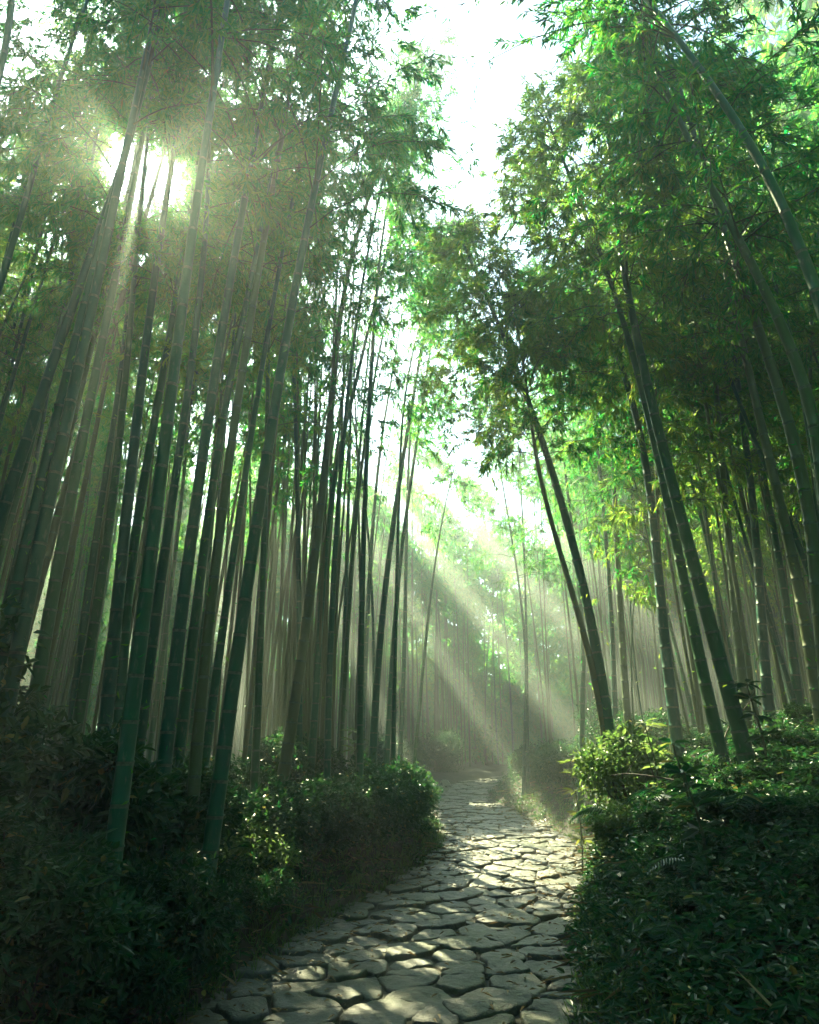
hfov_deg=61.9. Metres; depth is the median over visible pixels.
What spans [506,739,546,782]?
shrub
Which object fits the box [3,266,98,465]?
bamboo
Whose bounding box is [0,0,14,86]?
bamboo
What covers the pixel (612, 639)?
bamboo
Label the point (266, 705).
bamboo
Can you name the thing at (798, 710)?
shrub
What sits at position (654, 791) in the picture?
fern
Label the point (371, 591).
bamboo
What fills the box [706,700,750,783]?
stick
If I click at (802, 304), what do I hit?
bamboo
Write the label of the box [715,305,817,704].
bamboo
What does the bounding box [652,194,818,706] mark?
bamboo
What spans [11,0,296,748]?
bamboo
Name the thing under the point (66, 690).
bamboo
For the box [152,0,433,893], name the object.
bamboo
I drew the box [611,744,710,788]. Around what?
stick
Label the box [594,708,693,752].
shrub
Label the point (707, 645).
bamboo
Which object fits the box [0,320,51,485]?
bamboo
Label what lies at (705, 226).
bamboo
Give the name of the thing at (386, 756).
bamboo
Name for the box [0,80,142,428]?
bamboo
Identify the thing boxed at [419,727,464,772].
shrub
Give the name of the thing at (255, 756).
bamboo
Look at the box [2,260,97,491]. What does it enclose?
bamboo
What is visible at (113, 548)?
bamboo
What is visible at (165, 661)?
bamboo
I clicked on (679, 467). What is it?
bamboo
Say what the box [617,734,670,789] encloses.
shrub
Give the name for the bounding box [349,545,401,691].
bamboo
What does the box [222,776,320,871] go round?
shrub
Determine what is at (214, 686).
bamboo
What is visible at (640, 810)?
shrub
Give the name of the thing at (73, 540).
bamboo
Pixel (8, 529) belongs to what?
bamboo
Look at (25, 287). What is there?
bamboo
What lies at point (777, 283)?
bamboo
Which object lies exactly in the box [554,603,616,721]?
bamboo
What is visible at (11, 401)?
bamboo
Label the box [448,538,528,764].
bamboo
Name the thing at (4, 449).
bamboo
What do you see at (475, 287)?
bamboo
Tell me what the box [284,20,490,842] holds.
bamboo
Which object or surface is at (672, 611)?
bamboo
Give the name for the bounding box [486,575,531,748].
bamboo
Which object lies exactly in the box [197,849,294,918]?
shrub
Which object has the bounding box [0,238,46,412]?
bamboo
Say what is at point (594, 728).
shrub
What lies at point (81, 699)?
bamboo
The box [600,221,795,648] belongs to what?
bamboo
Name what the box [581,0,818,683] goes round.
bamboo
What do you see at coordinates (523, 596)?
bamboo
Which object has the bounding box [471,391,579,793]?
bamboo
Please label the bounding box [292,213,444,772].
bamboo
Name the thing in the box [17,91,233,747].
bamboo
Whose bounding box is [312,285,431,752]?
bamboo
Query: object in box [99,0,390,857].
bamboo
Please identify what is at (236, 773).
shrub
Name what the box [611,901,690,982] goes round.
stick
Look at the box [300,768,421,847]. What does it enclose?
shrub
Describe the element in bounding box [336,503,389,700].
bamboo
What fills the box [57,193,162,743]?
bamboo
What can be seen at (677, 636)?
bamboo
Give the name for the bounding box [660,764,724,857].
sapling
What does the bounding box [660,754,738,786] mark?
shrub
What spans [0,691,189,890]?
shrub
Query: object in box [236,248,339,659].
bamboo
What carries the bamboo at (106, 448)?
on the ground at (478, 770)
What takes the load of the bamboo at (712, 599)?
on the ground at (478, 770)
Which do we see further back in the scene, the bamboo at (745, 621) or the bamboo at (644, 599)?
the bamboo at (745, 621)
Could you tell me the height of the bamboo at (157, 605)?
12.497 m
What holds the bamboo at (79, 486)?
on the ground at (478, 770)
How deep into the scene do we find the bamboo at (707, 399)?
10.68 m
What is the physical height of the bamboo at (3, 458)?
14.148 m
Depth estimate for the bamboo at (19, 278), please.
15.00 m
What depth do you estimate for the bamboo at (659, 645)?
29.45 m
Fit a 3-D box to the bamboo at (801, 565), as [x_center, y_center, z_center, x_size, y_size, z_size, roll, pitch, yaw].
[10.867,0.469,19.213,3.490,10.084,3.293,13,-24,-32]
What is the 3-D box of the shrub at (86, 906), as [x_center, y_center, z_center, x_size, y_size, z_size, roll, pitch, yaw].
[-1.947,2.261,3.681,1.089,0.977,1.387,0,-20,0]
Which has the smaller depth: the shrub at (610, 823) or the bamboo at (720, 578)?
the shrub at (610, 823)
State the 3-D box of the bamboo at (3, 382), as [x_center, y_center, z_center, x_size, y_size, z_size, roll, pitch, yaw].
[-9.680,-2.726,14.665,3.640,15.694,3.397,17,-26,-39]
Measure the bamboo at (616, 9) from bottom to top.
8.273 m
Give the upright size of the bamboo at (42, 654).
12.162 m
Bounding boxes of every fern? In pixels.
[249,882,300,904]
[569,808,631,824]
[579,804,606,817]
[595,863,652,884]
[624,787,698,805]
[631,911,722,945]
[643,853,753,883]
[681,790,804,820]
[685,748,771,759]
[778,761,815,775]
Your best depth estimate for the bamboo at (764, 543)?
15.23 m
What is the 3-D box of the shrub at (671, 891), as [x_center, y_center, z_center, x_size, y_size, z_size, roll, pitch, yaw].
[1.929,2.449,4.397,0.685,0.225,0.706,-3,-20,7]
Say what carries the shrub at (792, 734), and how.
on the ground at (478, 770)
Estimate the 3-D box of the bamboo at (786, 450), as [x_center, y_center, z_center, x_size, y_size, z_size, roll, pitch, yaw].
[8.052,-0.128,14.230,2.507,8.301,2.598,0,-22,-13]
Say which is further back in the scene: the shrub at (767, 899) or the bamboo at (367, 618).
the bamboo at (367, 618)
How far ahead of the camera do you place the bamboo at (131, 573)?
8.95 m
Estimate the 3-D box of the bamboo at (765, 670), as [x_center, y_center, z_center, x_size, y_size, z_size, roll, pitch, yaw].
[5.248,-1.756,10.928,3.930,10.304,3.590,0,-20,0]
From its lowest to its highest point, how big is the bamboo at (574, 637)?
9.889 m
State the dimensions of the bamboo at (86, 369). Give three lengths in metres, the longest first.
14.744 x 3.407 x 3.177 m
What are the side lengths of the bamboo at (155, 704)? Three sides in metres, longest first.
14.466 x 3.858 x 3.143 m
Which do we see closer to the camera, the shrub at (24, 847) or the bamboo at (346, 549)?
the shrub at (24, 847)
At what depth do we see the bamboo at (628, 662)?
29.58 m
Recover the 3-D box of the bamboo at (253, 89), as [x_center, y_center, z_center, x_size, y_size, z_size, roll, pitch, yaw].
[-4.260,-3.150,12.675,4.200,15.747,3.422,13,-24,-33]
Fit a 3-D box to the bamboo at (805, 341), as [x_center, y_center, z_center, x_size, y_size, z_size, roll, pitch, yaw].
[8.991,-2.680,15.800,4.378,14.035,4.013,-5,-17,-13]
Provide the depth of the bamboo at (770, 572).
19.07 m
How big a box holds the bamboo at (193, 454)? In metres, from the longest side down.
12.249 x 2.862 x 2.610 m
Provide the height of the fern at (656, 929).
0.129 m
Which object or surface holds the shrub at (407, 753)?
on the ground at (478, 770)
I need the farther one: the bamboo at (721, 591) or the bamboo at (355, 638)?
the bamboo at (355, 638)
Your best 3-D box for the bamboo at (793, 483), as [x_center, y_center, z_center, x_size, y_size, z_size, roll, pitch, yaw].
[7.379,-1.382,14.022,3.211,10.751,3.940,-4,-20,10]
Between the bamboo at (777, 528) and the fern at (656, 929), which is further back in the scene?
the bamboo at (777, 528)
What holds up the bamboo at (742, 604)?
on the ground at (478, 770)
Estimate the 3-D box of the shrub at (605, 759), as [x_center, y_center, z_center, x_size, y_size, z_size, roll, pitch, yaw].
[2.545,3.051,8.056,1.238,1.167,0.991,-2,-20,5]
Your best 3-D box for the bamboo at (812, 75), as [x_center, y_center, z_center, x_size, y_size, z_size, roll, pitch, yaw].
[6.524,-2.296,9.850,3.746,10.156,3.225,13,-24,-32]
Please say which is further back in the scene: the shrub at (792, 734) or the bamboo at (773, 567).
the bamboo at (773, 567)
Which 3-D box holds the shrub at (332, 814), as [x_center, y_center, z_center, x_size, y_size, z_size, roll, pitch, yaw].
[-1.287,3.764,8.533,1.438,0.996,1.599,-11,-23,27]
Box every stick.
[295,880,333,917]
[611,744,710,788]
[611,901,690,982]
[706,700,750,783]
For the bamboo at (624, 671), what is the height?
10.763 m
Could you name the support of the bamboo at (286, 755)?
on the ground at (478, 770)
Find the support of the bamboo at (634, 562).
on the ground at (478, 770)
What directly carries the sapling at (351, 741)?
on the ground at (478, 770)
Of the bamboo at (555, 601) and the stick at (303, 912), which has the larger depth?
the bamboo at (555, 601)
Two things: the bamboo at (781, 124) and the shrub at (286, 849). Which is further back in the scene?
the bamboo at (781, 124)
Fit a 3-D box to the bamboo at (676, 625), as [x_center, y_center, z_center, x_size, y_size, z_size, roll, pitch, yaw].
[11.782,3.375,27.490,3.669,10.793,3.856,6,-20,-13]
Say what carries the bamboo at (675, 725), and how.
on the ground at (478, 770)
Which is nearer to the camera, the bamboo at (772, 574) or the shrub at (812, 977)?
the shrub at (812, 977)
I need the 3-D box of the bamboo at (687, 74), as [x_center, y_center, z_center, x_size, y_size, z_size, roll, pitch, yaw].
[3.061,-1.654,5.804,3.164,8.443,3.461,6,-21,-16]
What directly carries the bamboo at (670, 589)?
on the ground at (478, 770)
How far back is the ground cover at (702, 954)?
4.28 m
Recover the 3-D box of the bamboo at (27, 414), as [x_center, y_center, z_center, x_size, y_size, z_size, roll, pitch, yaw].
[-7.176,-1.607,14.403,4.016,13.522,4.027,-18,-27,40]
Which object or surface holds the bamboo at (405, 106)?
on the ground at (478, 770)
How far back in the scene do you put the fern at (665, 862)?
4.66 m
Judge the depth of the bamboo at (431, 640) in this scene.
35.11 m
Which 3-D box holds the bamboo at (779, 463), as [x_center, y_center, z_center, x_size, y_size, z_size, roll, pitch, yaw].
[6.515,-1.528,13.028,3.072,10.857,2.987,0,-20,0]
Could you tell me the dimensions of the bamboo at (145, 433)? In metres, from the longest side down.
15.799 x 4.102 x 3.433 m
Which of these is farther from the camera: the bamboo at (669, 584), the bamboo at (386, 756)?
the bamboo at (669, 584)
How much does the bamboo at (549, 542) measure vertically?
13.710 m
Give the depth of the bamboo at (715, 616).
25.40 m
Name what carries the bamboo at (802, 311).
on the ground at (478, 770)
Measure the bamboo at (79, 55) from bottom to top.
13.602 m
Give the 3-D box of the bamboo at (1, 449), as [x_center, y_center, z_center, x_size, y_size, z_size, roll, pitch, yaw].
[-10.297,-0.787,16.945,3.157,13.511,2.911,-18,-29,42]
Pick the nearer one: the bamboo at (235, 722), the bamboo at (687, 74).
the bamboo at (687, 74)
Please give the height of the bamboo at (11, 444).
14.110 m
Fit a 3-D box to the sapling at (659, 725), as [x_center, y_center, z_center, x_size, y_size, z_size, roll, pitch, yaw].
[3.266,3.195,9.063,0.544,0.830,0.596,0,-20,0]
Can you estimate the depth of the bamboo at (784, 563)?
15.29 m
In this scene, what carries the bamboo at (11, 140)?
on the ground at (478, 770)
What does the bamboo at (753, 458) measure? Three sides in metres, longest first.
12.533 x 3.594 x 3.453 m
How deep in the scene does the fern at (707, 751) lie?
7.79 m
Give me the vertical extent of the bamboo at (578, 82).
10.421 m
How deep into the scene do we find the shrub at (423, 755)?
22.68 m
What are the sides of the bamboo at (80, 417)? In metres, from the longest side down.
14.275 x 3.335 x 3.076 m
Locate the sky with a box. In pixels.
[0,0,818,726]
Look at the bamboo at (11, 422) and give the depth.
11.28 m
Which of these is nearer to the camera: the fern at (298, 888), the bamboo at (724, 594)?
the fern at (298, 888)
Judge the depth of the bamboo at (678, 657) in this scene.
15.04 m
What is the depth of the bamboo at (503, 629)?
35.54 m
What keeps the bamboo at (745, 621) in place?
on the ground at (478, 770)
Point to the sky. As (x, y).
(500, 88)
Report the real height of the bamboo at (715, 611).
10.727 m
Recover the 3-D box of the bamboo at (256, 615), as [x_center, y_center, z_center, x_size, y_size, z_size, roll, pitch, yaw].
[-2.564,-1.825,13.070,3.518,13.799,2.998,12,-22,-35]
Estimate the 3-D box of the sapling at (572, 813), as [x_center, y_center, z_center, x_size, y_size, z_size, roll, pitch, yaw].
[2.367,4.370,9.713,0.503,1.659,0.456,0,-20,0]
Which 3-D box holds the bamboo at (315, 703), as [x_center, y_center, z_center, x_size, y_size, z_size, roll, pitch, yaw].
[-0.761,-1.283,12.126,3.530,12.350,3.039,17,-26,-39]
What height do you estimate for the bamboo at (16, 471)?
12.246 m
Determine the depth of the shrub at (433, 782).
11.68 m
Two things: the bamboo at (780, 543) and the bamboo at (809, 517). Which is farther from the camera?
the bamboo at (780, 543)
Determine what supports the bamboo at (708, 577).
on the ground at (478, 770)
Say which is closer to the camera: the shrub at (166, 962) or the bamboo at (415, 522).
the shrub at (166, 962)
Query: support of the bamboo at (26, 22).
on the ground at (478, 770)
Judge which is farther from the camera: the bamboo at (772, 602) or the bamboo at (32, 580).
the bamboo at (772, 602)
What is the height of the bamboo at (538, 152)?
9.913 m
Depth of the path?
6.05 m
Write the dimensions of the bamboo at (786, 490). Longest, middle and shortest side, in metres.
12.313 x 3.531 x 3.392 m
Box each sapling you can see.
[341,727,368,759]
[557,758,593,874]
[633,718,667,786]
[633,721,673,754]
[655,737,701,814]
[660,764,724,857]
[729,679,779,760]
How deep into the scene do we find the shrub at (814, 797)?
4.79 m
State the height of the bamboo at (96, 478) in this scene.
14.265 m
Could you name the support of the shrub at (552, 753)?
on the ground at (478, 770)
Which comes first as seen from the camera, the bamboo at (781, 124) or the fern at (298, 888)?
the fern at (298, 888)
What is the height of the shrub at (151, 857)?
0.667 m
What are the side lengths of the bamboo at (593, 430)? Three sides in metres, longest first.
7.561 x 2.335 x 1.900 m
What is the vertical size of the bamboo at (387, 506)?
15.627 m
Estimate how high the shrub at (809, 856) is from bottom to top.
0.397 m
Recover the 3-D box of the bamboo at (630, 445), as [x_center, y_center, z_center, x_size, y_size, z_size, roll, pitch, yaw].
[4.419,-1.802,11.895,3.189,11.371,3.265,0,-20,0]
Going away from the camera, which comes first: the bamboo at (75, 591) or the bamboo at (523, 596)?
the bamboo at (75, 591)
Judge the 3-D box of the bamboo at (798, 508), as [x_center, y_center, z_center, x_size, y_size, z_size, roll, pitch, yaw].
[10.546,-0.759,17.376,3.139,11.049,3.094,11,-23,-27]
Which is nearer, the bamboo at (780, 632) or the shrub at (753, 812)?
the shrub at (753, 812)
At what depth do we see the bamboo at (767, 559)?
17.38 m
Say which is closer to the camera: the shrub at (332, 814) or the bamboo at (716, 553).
the shrub at (332, 814)
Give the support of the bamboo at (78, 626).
on the ground at (478, 770)
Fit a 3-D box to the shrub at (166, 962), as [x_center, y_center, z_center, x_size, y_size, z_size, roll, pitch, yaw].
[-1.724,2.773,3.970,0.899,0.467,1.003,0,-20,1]
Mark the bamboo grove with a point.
(464, 704)
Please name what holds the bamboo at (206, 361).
on the ground at (478, 770)
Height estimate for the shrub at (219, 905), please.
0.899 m
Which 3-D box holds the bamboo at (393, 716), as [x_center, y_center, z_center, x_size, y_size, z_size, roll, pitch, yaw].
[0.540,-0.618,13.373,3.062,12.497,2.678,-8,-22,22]
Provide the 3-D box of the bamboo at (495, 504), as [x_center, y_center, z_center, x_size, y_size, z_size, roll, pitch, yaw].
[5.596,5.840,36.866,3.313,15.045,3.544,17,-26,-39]
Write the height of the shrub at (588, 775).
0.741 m
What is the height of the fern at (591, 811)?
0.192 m
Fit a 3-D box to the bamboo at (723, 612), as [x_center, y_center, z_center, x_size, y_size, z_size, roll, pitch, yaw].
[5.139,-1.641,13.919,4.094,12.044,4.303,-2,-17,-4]
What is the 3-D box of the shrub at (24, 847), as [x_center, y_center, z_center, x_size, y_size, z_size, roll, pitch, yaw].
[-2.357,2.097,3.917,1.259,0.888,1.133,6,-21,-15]
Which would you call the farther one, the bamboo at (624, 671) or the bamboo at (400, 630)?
the bamboo at (400, 630)
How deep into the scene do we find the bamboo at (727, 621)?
25.43 m
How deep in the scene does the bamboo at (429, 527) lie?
16.65 m
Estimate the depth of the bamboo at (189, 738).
11.67 m
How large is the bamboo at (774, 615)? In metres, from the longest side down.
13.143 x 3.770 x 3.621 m
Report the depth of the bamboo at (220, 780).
7.08 m
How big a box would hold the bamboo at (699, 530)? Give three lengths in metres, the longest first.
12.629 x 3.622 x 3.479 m
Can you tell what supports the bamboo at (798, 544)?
on the ground at (478, 770)
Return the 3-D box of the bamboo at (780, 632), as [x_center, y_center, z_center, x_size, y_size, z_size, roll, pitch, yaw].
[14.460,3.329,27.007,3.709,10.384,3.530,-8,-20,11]
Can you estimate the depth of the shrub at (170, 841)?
5.81 m
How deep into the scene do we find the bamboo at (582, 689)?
14.27 m
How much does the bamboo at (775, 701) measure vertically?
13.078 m
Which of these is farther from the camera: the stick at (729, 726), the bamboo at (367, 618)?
the bamboo at (367, 618)
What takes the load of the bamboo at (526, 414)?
on the ground at (478, 770)
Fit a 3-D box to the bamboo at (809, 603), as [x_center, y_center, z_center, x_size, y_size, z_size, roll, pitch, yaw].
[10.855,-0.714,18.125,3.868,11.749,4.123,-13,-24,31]
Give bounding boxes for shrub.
[0,593,74,834]
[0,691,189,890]
[0,747,34,829]
[0,794,119,963]
[0,830,166,1023]
[23,941,190,1023]
[78,838,206,945]
[115,839,244,1001]
[128,751,257,883]
[150,753,283,794]
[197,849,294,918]
[219,820,302,894]
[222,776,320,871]
[250,727,348,789]
[263,772,370,855]
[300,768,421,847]
[334,752,437,834]
[347,712,396,761]
[364,734,420,771]
[381,765,443,828]
[383,734,431,778]
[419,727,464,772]
[426,779,443,818]
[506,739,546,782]
[526,738,589,785]
[570,719,669,814]
[573,697,636,759]
[576,754,604,787]
[580,799,647,850]
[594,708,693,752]
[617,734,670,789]
[629,792,699,835]
[642,830,724,866]
[652,868,763,911]
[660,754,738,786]
[683,732,732,756]
[696,779,797,817]
[706,892,818,944]
[713,758,818,790]
[727,722,818,754]
[728,789,817,833]
[774,701,814,730]
[782,939,818,1010]
[783,787,818,836]
[791,834,818,890]
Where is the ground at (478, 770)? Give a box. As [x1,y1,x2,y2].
[4,724,818,1023]
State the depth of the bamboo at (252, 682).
11.53 m
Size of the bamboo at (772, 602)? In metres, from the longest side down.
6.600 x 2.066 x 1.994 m
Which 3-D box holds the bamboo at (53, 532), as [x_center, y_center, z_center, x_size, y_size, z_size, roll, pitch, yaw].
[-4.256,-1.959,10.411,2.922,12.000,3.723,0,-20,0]
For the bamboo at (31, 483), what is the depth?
11.91 m
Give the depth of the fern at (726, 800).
5.05 m
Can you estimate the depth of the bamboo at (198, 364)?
10.22 m
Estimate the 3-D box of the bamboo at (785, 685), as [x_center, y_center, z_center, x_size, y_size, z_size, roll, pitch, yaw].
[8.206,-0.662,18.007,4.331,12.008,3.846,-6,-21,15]
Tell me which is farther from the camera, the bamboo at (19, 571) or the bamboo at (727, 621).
the bamboo at (727, 621)
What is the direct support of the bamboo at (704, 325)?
on the ground at (478, 770)
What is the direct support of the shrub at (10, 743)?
on the ground at (478, 770)
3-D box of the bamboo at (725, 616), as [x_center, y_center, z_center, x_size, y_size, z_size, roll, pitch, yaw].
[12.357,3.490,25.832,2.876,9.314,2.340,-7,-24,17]
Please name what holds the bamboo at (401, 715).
on the ground at (478, 770)
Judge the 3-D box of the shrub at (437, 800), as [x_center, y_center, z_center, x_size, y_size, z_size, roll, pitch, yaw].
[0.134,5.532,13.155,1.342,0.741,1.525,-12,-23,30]
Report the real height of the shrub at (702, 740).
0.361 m
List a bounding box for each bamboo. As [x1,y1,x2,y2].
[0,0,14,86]
[0,0,163,460]
[0,0,187,570]
[0,0,201,336]
[0,0,250,541]
[0,0,286,757]
[0,0,294,690]
[0,14,295,821]
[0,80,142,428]
[0,98,88,420]
[0,117,127,465]
[0,122,61,408]
[0,126,161,617]
[0,129,136,497]
[0,135,67,400]
[0,148,125,412]
[0,156,139,443]
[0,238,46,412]
[0,271,71,478]
[0,304,51,535]
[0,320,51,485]
[0,361,42,480]
[1,208,164,560]
[1,272,86,471]
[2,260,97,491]
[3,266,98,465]
[4,130,207,734]
[4,279,125,464]
[5,132,183,513]
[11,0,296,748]
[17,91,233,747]
[19,352,170,737]
[20,367,91,541]
[21,41,249,810]
[25,97,224,681]
[33,0,334,756]
[34,17,226,504]
[34,360,138,539]
[42,0,404,865]
[43,0,384,952]
[47,174,173,769]
[54,462,118,755]
[54,477,112,678]
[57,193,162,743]
[59,456,142,708]
[62,389,133,742]
[71,52,300,559]
[80,333,167,666]
[91,380,157,686]
[93,37,298,758]
[93,173,331,561]
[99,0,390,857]
[107,366,192,516]
[111,192,224,753]
[112,142,293,745]
[115,161,336,729]
[119,321,223,501]
[121,28,401,798]
[123,318,216,766]
[132,157,228,763]
[141,323,279,713]
[146,122,258,759]
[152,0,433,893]
[167,126,373,778]
[180,91,351,804]
[182,97,387,774]
[188,0,492,966]
[193,482,238,741]
[196,468,256,748]
[197,135,362,788]
[236,244,417,746]
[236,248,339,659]
[240,78,466,839]
[248,176,445,784]
[257,100,465,793]
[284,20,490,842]
[285,310,438,740]
[290,230,430,754]
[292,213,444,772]
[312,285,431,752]
[319,311,451,755]
[336,215,500,763]
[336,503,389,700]
[344,214,490,765]
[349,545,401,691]
[358,234,493,774]
[374,270,493,768]
[377,488,400,597]
[392,198,629,802]
[397,595,413,682]
[398,551,442,721]
[404,507,441,725]
[409,538,464,733]
[411,0,818,389]
[412,452,482,767]
[440,255,643,806]
[447,391,577,799]
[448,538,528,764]
[456,20,818,763]
[457,534,530,764]
[466,481,530,768]
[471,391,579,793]
[474,73,738,765]
[478,129,740,761]
[482,496,546,710]
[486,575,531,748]
[496,534,562,743]
[507,0,818,503]
[508,323,644,826]
[509,282,671,721]
[515,233,733,732]
[522,263,688,743]
[531,122,773,756]
[536,509,568,600]
[542,537,608,687]
[554,201,800,701]
[554,525,597,737]
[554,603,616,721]
[561,163,742,733]
[569,6,818,730]
[576,312,691,739]
[580,407,683,719]
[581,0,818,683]
[588,109,808,703]
[590,198,818,592]
[592,415,700,756]
[595,534,659,714]
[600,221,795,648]
[602,501,664,712]
[606,123,818,736]
[606,539,685,658]
[607,188,808,731]
[607,198,818,729]
[610,119,811,706]
[612,538,694,629]
[621,414,772,592]
[624,384,807,698]
[629,37,818,523]
[636,571,701,720]
[640,531,710,713]
[642,332,790,578]
[647,583,731,644]
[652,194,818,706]
[652,571,732,714]
[654,567,716,654]
[663,514,746,656]
[664,296,815,710]
[664,439,739,620]
[667,401,805,718]
[674,429,771,671]
[678,539,748,687]
[681,412,801,702]
[682,77,818,527]
[686,418,790,714]
[694,582,742,649]
[696,405,805,688]
[697,608,742,722]
[698,580,747,663]
[702,262,818,583]
[702,526,806,682]
[706,487,778,698]
[706,580,773,655]
[707,519,781,711]
[710,458,787,647]
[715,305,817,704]
[720,557,805,658]
[722,142,818,515]
[722,344,817,556]
[723,143,812,487]
[726,527,802,712]
[727,38,818,413]
[728,602,787,702]
[735,509,808,591]
[740,311,806,703]
[750,144,818,446]
[752,456,808,591]
[754,89,818,476]
[761,546,807,602]
[764,486,806,573]
[767,546,811,623]
[772,594,789,676]
[773,484,810,600]
[778,454,811,614]
[785,309,815,529]
[788,281,818,452]
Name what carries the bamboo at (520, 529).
on the ground at (478, 770)
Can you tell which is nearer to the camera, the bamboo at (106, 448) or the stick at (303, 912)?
the stick at (303, 912)
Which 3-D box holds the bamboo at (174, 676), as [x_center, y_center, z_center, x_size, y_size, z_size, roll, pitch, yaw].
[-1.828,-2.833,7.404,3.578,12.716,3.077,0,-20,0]
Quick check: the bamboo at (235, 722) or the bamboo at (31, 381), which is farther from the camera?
the bamboo at (235, 722)
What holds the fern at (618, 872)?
on the ground at (478, 770)
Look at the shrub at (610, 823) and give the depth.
6.68 m
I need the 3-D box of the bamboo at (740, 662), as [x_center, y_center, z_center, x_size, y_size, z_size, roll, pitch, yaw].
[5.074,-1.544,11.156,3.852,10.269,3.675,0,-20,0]
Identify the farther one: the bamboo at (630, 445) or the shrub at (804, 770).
the bamboo at (630, 445)
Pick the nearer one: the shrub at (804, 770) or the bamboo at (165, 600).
the shrub at (804, 770)
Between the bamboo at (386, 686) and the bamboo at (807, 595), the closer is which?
the bamboo at (807, 595)
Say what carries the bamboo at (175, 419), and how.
on the ground at (478, 770)
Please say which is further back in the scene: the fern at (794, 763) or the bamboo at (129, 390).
the bamboo at (129, 390)
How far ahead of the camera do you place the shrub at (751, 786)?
5.53 m
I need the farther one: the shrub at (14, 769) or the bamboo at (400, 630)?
the bamboo at (400, 630)
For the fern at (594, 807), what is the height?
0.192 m
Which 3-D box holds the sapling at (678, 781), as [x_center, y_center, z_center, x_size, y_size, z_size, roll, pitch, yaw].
[2.394,2.415,5.955,0.388,0.849,0.389,-11,-23,28]
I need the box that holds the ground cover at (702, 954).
[0,702,818,1023]
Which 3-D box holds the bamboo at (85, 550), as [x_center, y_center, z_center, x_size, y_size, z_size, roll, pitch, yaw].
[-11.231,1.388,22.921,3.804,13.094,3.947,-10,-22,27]
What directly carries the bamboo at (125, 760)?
on the ground at (478, 770)
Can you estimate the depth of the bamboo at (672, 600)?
28.93 m
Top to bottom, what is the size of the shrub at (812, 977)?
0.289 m
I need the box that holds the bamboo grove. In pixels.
[0,0,818,778]
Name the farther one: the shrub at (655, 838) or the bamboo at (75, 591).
the bamboo at (75, 591)
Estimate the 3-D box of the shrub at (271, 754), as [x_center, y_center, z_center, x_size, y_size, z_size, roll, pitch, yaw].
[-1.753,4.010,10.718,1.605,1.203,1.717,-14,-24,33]
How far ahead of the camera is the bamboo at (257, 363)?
10.56 m
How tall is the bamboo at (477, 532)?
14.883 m
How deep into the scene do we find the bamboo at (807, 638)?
8.95 m
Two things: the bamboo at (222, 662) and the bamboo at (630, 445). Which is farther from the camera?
the bamboo at (222, 662)
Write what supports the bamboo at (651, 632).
on the ground at (478, 770)
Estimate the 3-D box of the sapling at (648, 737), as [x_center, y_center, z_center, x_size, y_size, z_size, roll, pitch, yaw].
[2.612,2.705,7.332,0.352,0.948,0.285,0,-20,0]
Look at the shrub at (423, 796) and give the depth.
10.56 m
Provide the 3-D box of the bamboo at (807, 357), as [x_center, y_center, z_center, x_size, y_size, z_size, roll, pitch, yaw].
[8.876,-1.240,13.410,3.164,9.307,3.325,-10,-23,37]
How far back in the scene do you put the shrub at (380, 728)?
28.09 m
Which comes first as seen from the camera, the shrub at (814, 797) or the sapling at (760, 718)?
the shrub at (814, 797)
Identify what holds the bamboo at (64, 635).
on the ground at (478, 770)
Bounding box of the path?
[171,775,593,1023]
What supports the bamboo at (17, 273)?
on the ground at (478, 770)
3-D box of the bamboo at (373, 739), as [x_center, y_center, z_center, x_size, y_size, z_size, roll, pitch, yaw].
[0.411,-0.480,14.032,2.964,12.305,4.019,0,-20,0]
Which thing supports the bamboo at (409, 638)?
on the ground at (478, 770)
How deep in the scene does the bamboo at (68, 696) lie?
21.76 m
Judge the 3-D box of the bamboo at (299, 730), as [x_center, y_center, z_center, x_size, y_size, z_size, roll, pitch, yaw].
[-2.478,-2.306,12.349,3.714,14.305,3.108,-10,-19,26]
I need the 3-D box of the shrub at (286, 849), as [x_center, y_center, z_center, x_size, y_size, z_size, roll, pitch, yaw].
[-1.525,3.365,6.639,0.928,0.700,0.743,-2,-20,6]

